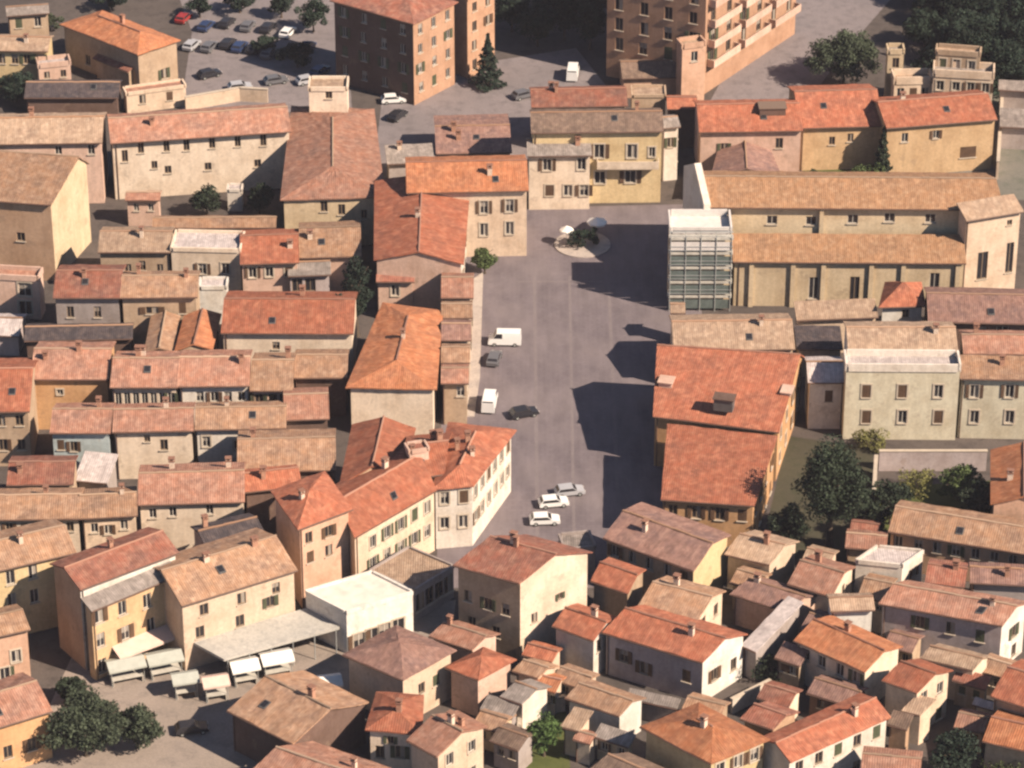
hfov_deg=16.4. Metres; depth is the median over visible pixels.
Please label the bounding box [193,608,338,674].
market canopy
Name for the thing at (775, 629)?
shed
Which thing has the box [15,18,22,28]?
window
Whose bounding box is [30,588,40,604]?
window
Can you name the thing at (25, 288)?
window
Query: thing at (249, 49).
parked car
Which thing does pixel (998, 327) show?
window
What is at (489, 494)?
window
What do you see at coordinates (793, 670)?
window
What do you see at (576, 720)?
house
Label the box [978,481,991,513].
shrub
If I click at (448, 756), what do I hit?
window
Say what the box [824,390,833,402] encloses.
window
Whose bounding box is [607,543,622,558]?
window
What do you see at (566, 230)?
parasol
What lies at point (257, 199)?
tree
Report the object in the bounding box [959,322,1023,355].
house
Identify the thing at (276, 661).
market stall
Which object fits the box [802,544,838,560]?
shed
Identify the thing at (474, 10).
window
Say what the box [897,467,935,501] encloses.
shrub
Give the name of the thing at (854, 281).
window
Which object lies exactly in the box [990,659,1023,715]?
house
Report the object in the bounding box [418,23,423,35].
window
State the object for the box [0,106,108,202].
convent wing
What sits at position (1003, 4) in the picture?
tree
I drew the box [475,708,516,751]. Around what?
shed
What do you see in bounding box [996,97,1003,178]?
garden wall
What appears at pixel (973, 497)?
tree
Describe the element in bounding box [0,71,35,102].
tree
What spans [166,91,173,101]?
window
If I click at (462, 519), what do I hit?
window
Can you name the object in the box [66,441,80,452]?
window
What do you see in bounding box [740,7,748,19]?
window
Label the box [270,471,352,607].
house
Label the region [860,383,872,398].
window
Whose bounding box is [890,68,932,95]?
house
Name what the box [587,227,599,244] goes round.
shrub
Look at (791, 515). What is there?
tree
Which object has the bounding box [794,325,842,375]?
house
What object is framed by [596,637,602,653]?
window
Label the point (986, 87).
window
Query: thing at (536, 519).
parked car
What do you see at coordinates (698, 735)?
house
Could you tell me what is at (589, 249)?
round terrace
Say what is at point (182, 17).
parked car
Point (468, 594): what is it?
window
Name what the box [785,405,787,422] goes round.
window
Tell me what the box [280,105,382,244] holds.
convent wing
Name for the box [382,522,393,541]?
window
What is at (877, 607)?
window
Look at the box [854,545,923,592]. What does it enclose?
house
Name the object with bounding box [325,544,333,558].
window
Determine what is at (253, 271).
window
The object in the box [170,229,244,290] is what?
house
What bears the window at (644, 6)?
in the apartment building at (738, 35)
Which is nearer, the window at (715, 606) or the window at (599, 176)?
the window at (715, 606)
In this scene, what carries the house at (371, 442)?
on the ground at (50, 658)
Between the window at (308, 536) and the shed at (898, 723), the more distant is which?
the window at (308, 536)
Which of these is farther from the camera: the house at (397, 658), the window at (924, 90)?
the window at (924, 90)
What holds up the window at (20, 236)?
in the house at (44, 213)
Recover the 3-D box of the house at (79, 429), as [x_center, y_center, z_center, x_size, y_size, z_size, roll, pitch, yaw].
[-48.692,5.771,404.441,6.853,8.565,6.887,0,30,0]
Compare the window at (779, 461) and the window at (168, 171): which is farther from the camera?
the window at (168, 171)
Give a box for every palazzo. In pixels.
[653,344,804,480]
[661,424,777,546]
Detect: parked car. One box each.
[174,12,192,23]
[174,719,208,736]
[182,39,201,51]
[196,67,221,79]
[197,20,215,31]
[200,40,218,52]
[218,17,235,28]
[218,37,236,49]
[227,80,252,87]
[231,40,248,52]
[239,20,255,31]
[245,43,258,54]
[259,21,276,33]
[260,47,276,59]
[263,74,288,85]
[279,26,296,38]
[295,74,317,85]
[299,40,316,47]
[309,64,330,75]
[381,93,405,104]
[387,109,407,121]
[486,350,502,366]
[508,404,539,419]
[511,88,530,100]
[529,511,560,526]
[538,494,569,509]
[554,483,585,496]
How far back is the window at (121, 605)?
368.03 m
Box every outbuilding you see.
[125,190,161,225]
[226,183,242,210]
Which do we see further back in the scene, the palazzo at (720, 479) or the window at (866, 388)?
the window at (866, 388)
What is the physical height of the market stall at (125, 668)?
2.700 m
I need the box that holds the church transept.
[956,194,1023,288]
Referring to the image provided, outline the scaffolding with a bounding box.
[667,231,733,311]
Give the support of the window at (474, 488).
in the house at (472, 483)
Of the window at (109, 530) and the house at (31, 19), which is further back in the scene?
the house at (31, 19)
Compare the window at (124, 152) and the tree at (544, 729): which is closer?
the tree at (544, 729)
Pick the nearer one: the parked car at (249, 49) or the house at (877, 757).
the house at (877, 757)
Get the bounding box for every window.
[0,54,5,64]
[0,415,6,426]
[0,439,11,451]
[0,665,14,678]
[1,523,16,529]
[3,745,14,760]
[6,570,16,586]
[7,592,15,604]
[9,647,22,664]
[11,54,18,64]
[14,415,24,426]
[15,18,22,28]
[16,232,25,242]
[16,281,32,297]
[17,300,33,315]
[17,439,26,450]
[20,54,33,64]
[23,735,41,752]
[28,564,38,580]
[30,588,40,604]
[33,54,46,63]
[34,17,41,27]
[43,72,50,79]
[55,146,61,153]
[55,388,64,395]
[56,440,65,450]
[60,70,66,77]
[66,307,74,318]
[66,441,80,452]
[66,522,74,532]
[85,55,90,66]
[87,145,95,155]
[90,523,99,533]
[91,606,107,625]
[93,307,102,318]
[96,632,106,649]
[98,658,108,675]
[100,525,115,535]
[115,393,121,403]
[117,623,134,642]
[118,600,128,617]
[120,520,128,530]
[121,150,128,162]
[124,393,130,402]
[125,264,130,270]
[132,393,138,402]
[133,203,139,211]
[137,142,144,153]
[139,95,146,104]
[139,261,146,270]
[139,307,164,314]
[141,393,147,402]
[143,435,151,442]
[143,593,152,610]
[147,204,154,211]
[147,617,154,630]
[148,509,157,519]
[150,393,156,402]
[151,161,158,169]
[157,264,162,270]
[158,67,169,80]
[159,393,163,402]
[159,439,168,451]
[163,141,170,152]
[164,166,172,174]
[164,393,177,401]
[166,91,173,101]
[168,507,177,517]
[178,302,186,314]
[183,139,190,151]
[194,262,210,275]
[195,625,205,640]
[196,392,203,402]
[199,603,209,617]
[200,435,211,447]
[204,162,212,171]
[206,392,222,401]
[206,505,214,515]
[208,138,215,149]
[220,262,230,275]
[224,392,231,400]
[232,439,236,450]
[234,136,241,147]
[235,614,245,628]
[237,592,247,606]
[238,392,245,401]
[244,266,260,278]
[250,394,266,400]
[253,159,261,167]
[259,134,267,146]
[263,594,278,609]
[264,266,274,277]
[268,394,276,400]
[271,342,280,350]
[271,582,281,595]
[283,265,293,277]
[292,279,301,290]
[305,278,315,290]
[305,531,313,545]
[306,550,315,564]
[320,201,328,212]
[322,523,336,539]
[325,91,332,99]
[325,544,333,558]
[337,204,345,215]
[338,6,348,18]
[339,26,349,38]
[341,45,348,57]
[342,64,347,75]
[348,630,370,650]
[358,51,368,62]
[360,13,367,24]
[360,32,366,43]
[360,210,367,219]
[361,71,367,81]
[365,625,378,640]
[367,553,378,570]
[369,532,377,550]
[374,746,385,759]
[378,56,388,68]
[378,620,391,633]
[379,18,385,30]
[380,38,386,49]
[381,77,387,87]
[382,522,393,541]
[383,545,391,559]
[383,736,397,745]
[390,284,400,296]
[390,745,409,759]
[391,616,405,628]
[395,514,406,533]
[395,537,406,552]
[398,62,408,74]
[399,24,405,35]
[399,44,405,54]
[401,82,407,93]
[409,529,420,546]
[410,505,418,523]
[415,592,425,614]
[416,61,424,74]
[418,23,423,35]
[418,43,423,54]
[418,682,426,694]
[419,81,424,92]
[423,498,431,516]
[423,522,431,540]
[425,585,435,607]
[431,17,436,28]
[432,36,436,48]
[432,55,437,66]
[432,74,436,86]
[432,673,440,688]
[435,580,444,601]
[439,490,450,505]
[439,515,450,529]
[444,28,452,40]
[444,574,453,596]
[445,10,450,21]
[445,48,450,60]
[445,749,454,767]
[446,68,450,78]
[456,387,465,397]
[457,513,468,528]
[458,488,469,504]
[463,590,472,603]
[467,736,476,755]
[469,616,475,625]
[472,2,477,12]
[472,20,477,32]
[472,40,477,51]
[472,59,477,70]
[473,482,478,500]
[473,505,479,525]
[476,199,491,214]
[479,222,488,236]
[480,472,484,490]
[480,496,484,516]
[480,597,495,611]
[483,730,486,740]
[484,13,492,25]
[485,0,490,7]
[486,465,491,482]
[487,487,491,506]
[493,457,497,473]
[493,478,497,497]
[493,626,500,639]
[496,746,504,756]
[499,448,503,464]
[500,470,504,488]
[500,603,509,617]
[502,198,517,212]
[504,220,514,235]
[505,462,509,480]
[506,441,510,455]
[507,750,515,761]
[530,612,538,624]
[539,158,555,171]
[544,184,554,196]
[547,694,555,704]
[556,591,564,601]
[562,184,573,196]
[563,684,567,694]
[575,184,592,196]
[576,157,586,170]
[590,143,609,158]
[593,170,606,184]
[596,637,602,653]
[598,740,610,752]
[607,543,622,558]
[614,0,623,11]
[614,17,623,31]
[614,37,623,51]
[615,648,631,664]
[616,745,625,753]
[619,170,640,183]
[625,143,638,158]
[627,551,636,565]
[635,660,651,676]
[638,42,647,55]
[639,2,648,16]
[639,22,648,36]
[644,557,653,572]
[647,146,656,157]
[662,26,672,40]
[662,564,671,576]
[663,6,672,21]
[664,46,672,60]
[664,137,676,148]
[669,505,677,513]
[680,570,687,579]
[680,669,690,684]
[685,31,700,35]
[687,506,705,519]
[688,11,697,25]
[689,0,698,5]
[690,51,698,62]
[708,47,716,60]
[708,665,720,684]
[709,27,718,40]
[710,507,728,521]
[711,9,716,20]
[713,603,718,618]
[715,759,725,767]
[717,143,730,150]
[725,39,730,52]
[726,19,731,32]
[727,0,732,12]
[730,657,737,673]
[730,752,746,767]
[736,509,747,522]
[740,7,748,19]
[741,28,745,39]
[747,745,762,763]
[756,19,761,32]
[757,0,762,12]
[759,482,763,503]
[766,216,777,225]
[770,453,773,472]
[771,8,776,19]
[774,138,783,149]
[778,447,780,465]
[779,663,787,673]
[784,429,786,447]
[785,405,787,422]
[786,0,791,12]
[786,665,798,676]
[790,410,793,429]
[791,387,794,406]
[795,760,802,767]
[796,393,798,411]
[797,369,800,388]
[805,216,816,225]
[805,651,809,662]
[807,277,818,299]
[814,751,823,766]
[816,655,825,670]
[816,700,823,709]
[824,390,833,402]
[828,137,835,145]
[833,742,843,757]
[834,663,843,678]
[846,133,853,142]
[846,215,858,224]
[848,669,863,685]
[849,277,859,298]
[852,733,861,749]
[853,759,859,767]
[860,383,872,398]
[860,409,872,424]
[872,724,881,740]
[874,602,882,612]
[883,213,895,222]
[891,58,899,68]
[894,536,902,546]
[896,383,908,398]
[896,409,908,424]
[897,88,903,95]
[900,133,908,142]
[901,310,909,318]
[902,654,907,660]
[909,88,916,94]
[909,564,918,579]
[910,615,928,630]
[915,539,922,549]
[922,88,928,93]
[924,214,935,223]
[929,273,939,286]
[930,130,941,139]
[931,542,941,554]
[932,383,944,398]
[932,409,944,424]
[934,706,942,722]
[935,79,944,90]
[936,681,943,696]
[938,57,947,66]
[944,621,955,635]
[947,545,964,557]
[951,58,961,67]
[951,80,960,90]
[957,686,965,696]
[959,146,976,158]
[963,81,977,90]
[965,383,983,398]
[967,59,976,68]
[968,409,980,424]
[970,548,979,560]
[971,690,979,698]
[974,629,984,643]
[975,251,987,280]
[978,82,992,93]
[988,552,998,562]
[992,679,998,687]
[997,326,1007,329]
[1000,383,1018,398]
[1003,409,1015,424]
[1004,242,1013,273]
[1006,220,1012,226]
[1008,554,1016,563]
[1009,621,1019,640]
[1010,643,1016,658]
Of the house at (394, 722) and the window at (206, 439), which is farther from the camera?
the window at (206, 439)
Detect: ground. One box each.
[0,0,1023,767]
[180,0,351,111]
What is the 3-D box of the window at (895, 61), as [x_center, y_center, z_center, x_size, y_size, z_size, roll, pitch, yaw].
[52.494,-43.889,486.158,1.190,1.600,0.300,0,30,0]
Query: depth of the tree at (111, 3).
514.90 m
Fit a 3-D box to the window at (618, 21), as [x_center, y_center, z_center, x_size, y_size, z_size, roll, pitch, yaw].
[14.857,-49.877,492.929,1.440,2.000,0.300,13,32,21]
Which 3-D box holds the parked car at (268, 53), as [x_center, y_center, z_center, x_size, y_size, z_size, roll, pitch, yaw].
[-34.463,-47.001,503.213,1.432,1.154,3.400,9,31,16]
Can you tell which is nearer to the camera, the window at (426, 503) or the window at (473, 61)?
the window at (426, 503)
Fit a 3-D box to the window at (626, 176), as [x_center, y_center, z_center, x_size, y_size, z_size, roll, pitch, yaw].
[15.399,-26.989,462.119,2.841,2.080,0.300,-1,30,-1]
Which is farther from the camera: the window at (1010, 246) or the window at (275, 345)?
the window at (1010, 246)
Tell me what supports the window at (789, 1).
in the apartment building at (738, 35)
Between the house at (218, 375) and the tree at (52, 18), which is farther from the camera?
the tree at (52, 18)
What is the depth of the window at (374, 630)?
374.28 m
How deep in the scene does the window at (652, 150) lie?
460.49 m
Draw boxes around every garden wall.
[184,86,267,108]
[517,694,565,726]
[730,678,770,713]
[872,454,877,495]
[878,449,987,470]
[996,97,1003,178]
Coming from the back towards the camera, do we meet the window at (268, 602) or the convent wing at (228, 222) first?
the convent wing at (228, 222)
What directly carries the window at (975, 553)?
in the house at (943, 533)
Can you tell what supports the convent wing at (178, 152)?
on the ground at (50, 658)
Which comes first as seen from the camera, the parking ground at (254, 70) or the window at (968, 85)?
the window at (968, 85)
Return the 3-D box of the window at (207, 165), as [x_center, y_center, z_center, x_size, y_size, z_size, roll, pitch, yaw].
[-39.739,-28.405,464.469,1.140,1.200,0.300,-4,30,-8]
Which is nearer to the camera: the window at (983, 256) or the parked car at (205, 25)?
the window at (983, 256)
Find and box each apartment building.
[329,0,457,104]
[454,0,494,78]
[606,0,800,93]
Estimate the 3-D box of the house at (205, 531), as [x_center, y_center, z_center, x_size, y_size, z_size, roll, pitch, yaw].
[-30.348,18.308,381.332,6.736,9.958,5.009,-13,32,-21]
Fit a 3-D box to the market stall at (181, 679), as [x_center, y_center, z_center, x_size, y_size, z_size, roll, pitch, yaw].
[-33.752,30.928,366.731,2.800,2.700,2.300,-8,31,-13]
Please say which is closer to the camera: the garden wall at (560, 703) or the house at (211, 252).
the garden wall at (560, 703)
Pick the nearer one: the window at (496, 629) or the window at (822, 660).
the window at (822, 660)
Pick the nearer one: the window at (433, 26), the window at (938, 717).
the window at (938, 717)
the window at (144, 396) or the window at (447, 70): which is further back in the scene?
the window at (447, 70)
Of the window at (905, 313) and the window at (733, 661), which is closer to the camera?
the window at (733, 661)
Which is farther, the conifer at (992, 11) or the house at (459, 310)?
the conifer at (992, 11)
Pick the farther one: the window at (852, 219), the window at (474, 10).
the window at (474, 10)
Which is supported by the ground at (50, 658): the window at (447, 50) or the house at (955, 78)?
the house at (955, 78)
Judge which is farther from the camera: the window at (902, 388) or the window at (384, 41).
the window at (384, 41)
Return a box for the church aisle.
[732,233,965,306]
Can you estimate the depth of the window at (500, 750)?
355.23 m
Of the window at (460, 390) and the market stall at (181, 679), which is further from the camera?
the window at (460, 390)
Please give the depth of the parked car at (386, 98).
489.48 m
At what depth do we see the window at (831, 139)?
470.37 m
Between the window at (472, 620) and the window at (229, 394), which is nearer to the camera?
the window at (472, 620)
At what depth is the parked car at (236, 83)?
493.16 m
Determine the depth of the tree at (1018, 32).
495.63 m
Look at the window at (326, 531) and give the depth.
379.06 m
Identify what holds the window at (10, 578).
in the house at (29, 553)
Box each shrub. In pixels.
[567,228,588,247]
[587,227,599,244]
[750,653,781,681]
[851,163,884,171]
[852,428,889,453]
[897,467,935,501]
[977,751,1022,767]
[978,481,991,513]
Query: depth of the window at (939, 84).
483.41 m
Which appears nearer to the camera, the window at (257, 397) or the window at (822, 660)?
the window at (822, 660)
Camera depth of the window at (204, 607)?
368.93 m
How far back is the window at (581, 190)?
461.05 m
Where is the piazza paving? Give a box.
[437,204,701,587]
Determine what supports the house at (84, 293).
on the ground at (50, 658)
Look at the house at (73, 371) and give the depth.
411.62 m
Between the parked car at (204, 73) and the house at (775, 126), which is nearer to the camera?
the house at (775, 126)
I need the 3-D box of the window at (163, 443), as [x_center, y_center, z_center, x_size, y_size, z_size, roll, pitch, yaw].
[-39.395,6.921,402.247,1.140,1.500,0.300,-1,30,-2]
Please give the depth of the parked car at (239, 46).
504.10 m
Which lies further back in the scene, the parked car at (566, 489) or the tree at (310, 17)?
the tree at (310, 17)
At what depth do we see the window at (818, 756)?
351.00 m
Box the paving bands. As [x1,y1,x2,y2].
[514,264,631,536]
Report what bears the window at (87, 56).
in the villa
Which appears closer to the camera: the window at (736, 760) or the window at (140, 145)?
the window at (736, 760)
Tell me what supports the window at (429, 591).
in the shop at (427, 578)
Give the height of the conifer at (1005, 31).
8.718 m
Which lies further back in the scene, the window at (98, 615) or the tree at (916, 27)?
the tree at (916, 27)
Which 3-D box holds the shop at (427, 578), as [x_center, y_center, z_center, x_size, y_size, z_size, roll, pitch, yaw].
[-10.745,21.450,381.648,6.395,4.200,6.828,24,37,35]
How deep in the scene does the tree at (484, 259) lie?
445.27 m
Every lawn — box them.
[803,169,871,171]
[875,481,990,545]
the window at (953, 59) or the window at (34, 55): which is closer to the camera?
the window at (953, 59)
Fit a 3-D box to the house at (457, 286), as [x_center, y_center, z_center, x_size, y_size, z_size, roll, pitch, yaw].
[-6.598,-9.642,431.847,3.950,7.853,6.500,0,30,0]
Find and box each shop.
[305,570,412,652]
[369,546,453,621]
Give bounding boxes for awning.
[112,624,174,658]
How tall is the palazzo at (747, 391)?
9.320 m
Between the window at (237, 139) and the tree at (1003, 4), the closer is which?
the window at (237, 139)
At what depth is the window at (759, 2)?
499.00 m
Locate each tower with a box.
[308,76,348,112]
[675,35,706,99]
[884,43,904,96]
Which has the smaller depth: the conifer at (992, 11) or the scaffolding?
the scaffolding
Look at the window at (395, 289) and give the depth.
434.81 m
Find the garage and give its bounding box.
[1000,108,1023,149]
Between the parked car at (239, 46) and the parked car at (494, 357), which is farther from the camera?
the parked car at (239, 46)
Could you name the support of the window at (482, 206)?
in the house at (493, 189)
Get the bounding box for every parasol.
[559,226,573,243]
[587,217,606,227]
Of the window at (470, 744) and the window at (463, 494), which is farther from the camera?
the window at (463, 494)
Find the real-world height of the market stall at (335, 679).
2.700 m
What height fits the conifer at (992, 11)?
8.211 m
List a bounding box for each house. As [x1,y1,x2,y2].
[0,33,53,79]
[0,264,45,318]
[0,313,27,355]
[0,358,38,465]
[0,484,84,552]
[0,518,76,633]
[0,604,30,678]
[0,672,52,767]
[5,3,49,34]
[6,455,77,487]
[33,340,115,428]
[35,54,70,79]
[49,527,179,669]
[50,395,115,469]
[53,264,126,323]
[79,482,137,549]
[81,561,171,680]
[92,53,132,87]
[98,225,174,270]
[110,344,180,403]
[112,396,195,479]
[120,263,200,350]
[122,79,186,112]
[138,456,244,550]
[146,310,180,350]
[153,527,297,670]
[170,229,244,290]
[174,308,221,350]
[178,349,252,436]
[190,513,262,545]
[194,396,286,462]
[199,276,228,323]
[221,284,357,379]
[226,670,369,762]
[237,426,335,483]
[240,228,298,290]
[244,464,300,534]
[250,346,296,428]
[254,741,389,767]
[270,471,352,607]
[283,387,329,428]
[288,259,330,290]
[294,349,349,415]
[299,220,361,291]
[335,447,437,575]
[340,415,415,480]
[342,625,456,713]
[346,302,442,434]
[365,691,423,767]
[374,176,468,310]
[376,271,414,308]
[385,140,434,177]
[404,428,452,537]
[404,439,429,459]
[405,154,528,256]
[405,709,487,767]
[428,613,500,662]
[434,114,511,156]
[434,422,516,548]
[441,273,473,334]
[441,301,472,361]
[441,319,471,378]
[441,343,469,403]
[441,364,468,423]
[444,647,516,716]
[452,529,592,660]
[499,678,551,728]
[511,658,559,680]
[526,135,592,209]
[529,81,627,108]
[529,100,663,202]
[551,603,616,673]
[558,530,595,574]
[560,706,593,756]
[564,679,645,733]
[590,557,645,615]
[591,752,663,767]
[601,605,747,698]
[603,502,730,596]
[618,59,675,97]
[630,84,666,114]
[638,572,725,624]
[639,702,769,767]
[661,114,680,180]
[666,95,696,147]
[669,313,794,352]
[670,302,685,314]
[693,99,802,170]
[712,140,779,170]
[724,530,799,588]
[729,571,816,634]
[739,701,799,767]
[763,693,890,767]
[787,84,882,170]
[787,548,855,611]
[793,615,902,700]
[794,298,878,352]
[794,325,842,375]
[804,356,843,428]
[826,592,874,631]
[841,349,960,439]
[842,321,957,385]
[845,528,887,580]
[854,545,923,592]
[861,746,922,767]
[872,89,997,172]
[878,281,926,321]
[878,580,1023,658]
[881,658,953,725]
[888,500,1023,581]
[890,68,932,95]
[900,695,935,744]
[920,643,991,699]
[924,287,1023,355]
[925,558,968,589]
[932,60,994,101]
[935,43,981,68]
[956,354,1023,438]
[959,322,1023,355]
[969,562,1023,599]
[982,709,1023,767]
[990,441,1023,518]
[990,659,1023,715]
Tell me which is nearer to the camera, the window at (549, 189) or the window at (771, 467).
the window at (771, 467)
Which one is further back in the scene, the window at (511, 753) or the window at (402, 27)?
the window at (402, 27)
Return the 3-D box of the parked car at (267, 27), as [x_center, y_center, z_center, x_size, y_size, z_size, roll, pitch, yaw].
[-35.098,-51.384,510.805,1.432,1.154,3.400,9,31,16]
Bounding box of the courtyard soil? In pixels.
[766,436,872,559]
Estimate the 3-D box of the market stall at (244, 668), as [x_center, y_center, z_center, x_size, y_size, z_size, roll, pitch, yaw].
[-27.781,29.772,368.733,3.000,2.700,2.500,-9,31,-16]
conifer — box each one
[467,33,507,91]
[872,126,892,171]
[910,19,947,69]
[926,0,953,46]
[981,10,1013,61]
[982,30,1008,96]
[983,0,1003,36]
[997,0,1023,43]
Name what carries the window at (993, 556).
in the house at (943, 533)
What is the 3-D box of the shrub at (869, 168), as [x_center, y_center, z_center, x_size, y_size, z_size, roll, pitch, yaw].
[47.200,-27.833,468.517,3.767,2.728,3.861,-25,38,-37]
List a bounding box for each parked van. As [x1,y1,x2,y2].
[481,389,497,412]
[488,328,520,346]
[566,62,578,80]
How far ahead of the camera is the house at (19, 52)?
494.36 m
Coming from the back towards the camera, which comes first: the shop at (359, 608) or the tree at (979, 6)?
the tree at (979, 6)
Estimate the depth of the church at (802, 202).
440.37 m
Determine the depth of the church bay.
437.44 m
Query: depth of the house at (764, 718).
354.15 m
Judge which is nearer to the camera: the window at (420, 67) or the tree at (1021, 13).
the window at (420, 67)
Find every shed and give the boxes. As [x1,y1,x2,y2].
[24,79,121,115]
[24,322,133,357]
[76,451,117,488]
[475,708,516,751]
[479,694,519,724]
[489,723,533,767]
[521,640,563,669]
[534,673,566,714]
[556,663,599,705]
[572,729,596,765]
[594,723,635,759]
[628,688,680,721]
[682,692,730,716]
[729,565,772,609]
[742,596,803,680]
[756,680,802,717]
[774,641,808,688]
[799,609,828,630]
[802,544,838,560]
[806,674,868,715]
[850,519,880,530]
[859,573,897,632]
[886,629,924,662]
[886,710,913,749]
[951,672,991,709]
[953,708,991,753]
[971,696,993,724]
[982,653,1016,695]
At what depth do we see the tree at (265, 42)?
503.23 m
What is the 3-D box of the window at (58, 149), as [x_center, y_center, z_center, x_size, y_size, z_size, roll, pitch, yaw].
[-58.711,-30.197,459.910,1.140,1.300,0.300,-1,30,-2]
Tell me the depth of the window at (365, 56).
491.14 m
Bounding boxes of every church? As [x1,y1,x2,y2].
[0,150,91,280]
[683,163,1000,277]
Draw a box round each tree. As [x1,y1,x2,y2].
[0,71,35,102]
[36,685,130,756]
[48,12,63,28]
[54,676,92,701]
[89,0,127,9]
[115,702,165,748]
[183,0,211,17]
[188,183,221,214]
[222,0,255,12]
[243,182,274,214]
[250,34,278,49]
[267,0,294,17]
[274,41,313,67]
[293,0,329,31]
[341,255,374,337]
[470,247,498,273]
[494,0,530,32]
[526,711,561,756]
[571,0,606,49]
[587,0,606,7]
[767,502,810,543]
[791,433,871,548]
[803,28,882,83]
[858,499,889,531]
[866,478,914,524]
[900,7,948,46]
[909,0,946,16]
[928,727,980,767]
[936,0,967,16]
[936,463,985,500]
[941,14,978,45]
[951,0,1000,15]
[952,7,978,29]
[957,479,990,511]
[969,12,1000,61]
[992,39,1023,84]
[995,0,1007,20]
[1004,56,1023,79]
[1010,17,1023,51]
[1011,4,1023,24]
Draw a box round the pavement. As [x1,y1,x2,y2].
[467,272,482,416]
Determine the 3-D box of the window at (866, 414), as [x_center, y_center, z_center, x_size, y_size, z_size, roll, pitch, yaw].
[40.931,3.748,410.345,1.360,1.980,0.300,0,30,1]
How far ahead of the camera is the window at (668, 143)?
466.94 m
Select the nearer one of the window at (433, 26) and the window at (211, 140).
the window at (211, 140)
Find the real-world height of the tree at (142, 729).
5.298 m
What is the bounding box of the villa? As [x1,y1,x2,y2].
[59,10,180,84]
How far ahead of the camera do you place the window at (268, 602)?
373.00 m
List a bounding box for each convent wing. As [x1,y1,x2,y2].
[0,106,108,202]
[107,103,290,199]
[152,215,276,234]
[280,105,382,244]
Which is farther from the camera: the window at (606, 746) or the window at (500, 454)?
the window at (500, 454)
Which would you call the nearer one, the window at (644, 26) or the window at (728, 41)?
the window at (644, 26)
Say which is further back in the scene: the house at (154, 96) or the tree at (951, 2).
the tree at (951, 2)
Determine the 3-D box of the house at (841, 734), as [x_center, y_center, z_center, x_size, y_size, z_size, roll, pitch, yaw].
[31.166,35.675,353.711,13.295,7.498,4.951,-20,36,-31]
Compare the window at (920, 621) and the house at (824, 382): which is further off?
the house at (824, 382)
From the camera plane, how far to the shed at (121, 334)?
425.06 m
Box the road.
[711,0,889,99]
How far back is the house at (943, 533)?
384.85 m
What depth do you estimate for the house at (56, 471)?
393.01 m
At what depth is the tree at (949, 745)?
351.87 m
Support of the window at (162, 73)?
in the villa
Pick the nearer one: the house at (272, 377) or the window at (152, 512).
the window at (152, 512)
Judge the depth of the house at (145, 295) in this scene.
426.38 m
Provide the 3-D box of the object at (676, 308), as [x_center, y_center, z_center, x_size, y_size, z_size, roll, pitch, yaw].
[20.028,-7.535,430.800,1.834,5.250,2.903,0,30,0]
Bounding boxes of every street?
[22,600,455,767]
[378,48,605,178]
[946,93,1023,199]
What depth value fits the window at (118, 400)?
409.77 m
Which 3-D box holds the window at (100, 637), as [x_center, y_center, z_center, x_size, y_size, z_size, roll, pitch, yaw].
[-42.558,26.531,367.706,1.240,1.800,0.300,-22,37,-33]
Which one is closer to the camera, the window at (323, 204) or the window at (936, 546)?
the window at (936, 546)
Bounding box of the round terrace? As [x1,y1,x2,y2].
[554,232,610,257]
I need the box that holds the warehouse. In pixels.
[998,79,1023,114]
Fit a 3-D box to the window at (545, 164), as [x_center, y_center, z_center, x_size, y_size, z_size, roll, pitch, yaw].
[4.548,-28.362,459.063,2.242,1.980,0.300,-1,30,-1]
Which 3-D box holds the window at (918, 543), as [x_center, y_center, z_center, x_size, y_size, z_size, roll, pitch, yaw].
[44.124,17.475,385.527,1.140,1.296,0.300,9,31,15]
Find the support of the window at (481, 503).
in the house at (472, 483)
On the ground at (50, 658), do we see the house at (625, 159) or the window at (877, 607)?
the house at (625, 159)
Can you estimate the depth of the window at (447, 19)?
489.11 m
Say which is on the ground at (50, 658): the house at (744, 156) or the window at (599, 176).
the house at (744, 156)
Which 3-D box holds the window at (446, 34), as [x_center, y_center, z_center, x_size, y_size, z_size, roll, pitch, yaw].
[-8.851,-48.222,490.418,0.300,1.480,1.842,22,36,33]
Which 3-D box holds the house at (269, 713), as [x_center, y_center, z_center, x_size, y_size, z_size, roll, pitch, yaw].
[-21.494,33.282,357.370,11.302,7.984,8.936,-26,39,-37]
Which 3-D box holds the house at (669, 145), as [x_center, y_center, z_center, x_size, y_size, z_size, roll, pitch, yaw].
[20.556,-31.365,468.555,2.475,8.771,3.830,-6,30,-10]
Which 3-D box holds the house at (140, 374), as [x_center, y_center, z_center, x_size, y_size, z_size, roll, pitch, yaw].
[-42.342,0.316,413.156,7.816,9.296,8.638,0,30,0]
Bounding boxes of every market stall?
[104,653,146,687]
[143,647,184,680]
[169,669,199,700]
[200,672,230,703]
[228,656,260,688]
[257,647,294,674]
[316,673,342,687]
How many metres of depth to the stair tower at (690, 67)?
487.68 m
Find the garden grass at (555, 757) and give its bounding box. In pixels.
[526,712,569,767]
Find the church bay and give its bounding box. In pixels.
[667,209,731,298]
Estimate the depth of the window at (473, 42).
495.72 m
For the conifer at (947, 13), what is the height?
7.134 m
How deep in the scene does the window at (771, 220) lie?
440.37 m
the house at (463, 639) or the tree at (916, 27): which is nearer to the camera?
the house at (463, 639)
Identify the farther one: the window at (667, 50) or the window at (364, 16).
the window at (667, 50)
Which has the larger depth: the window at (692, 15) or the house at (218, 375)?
the window at (692, 15)

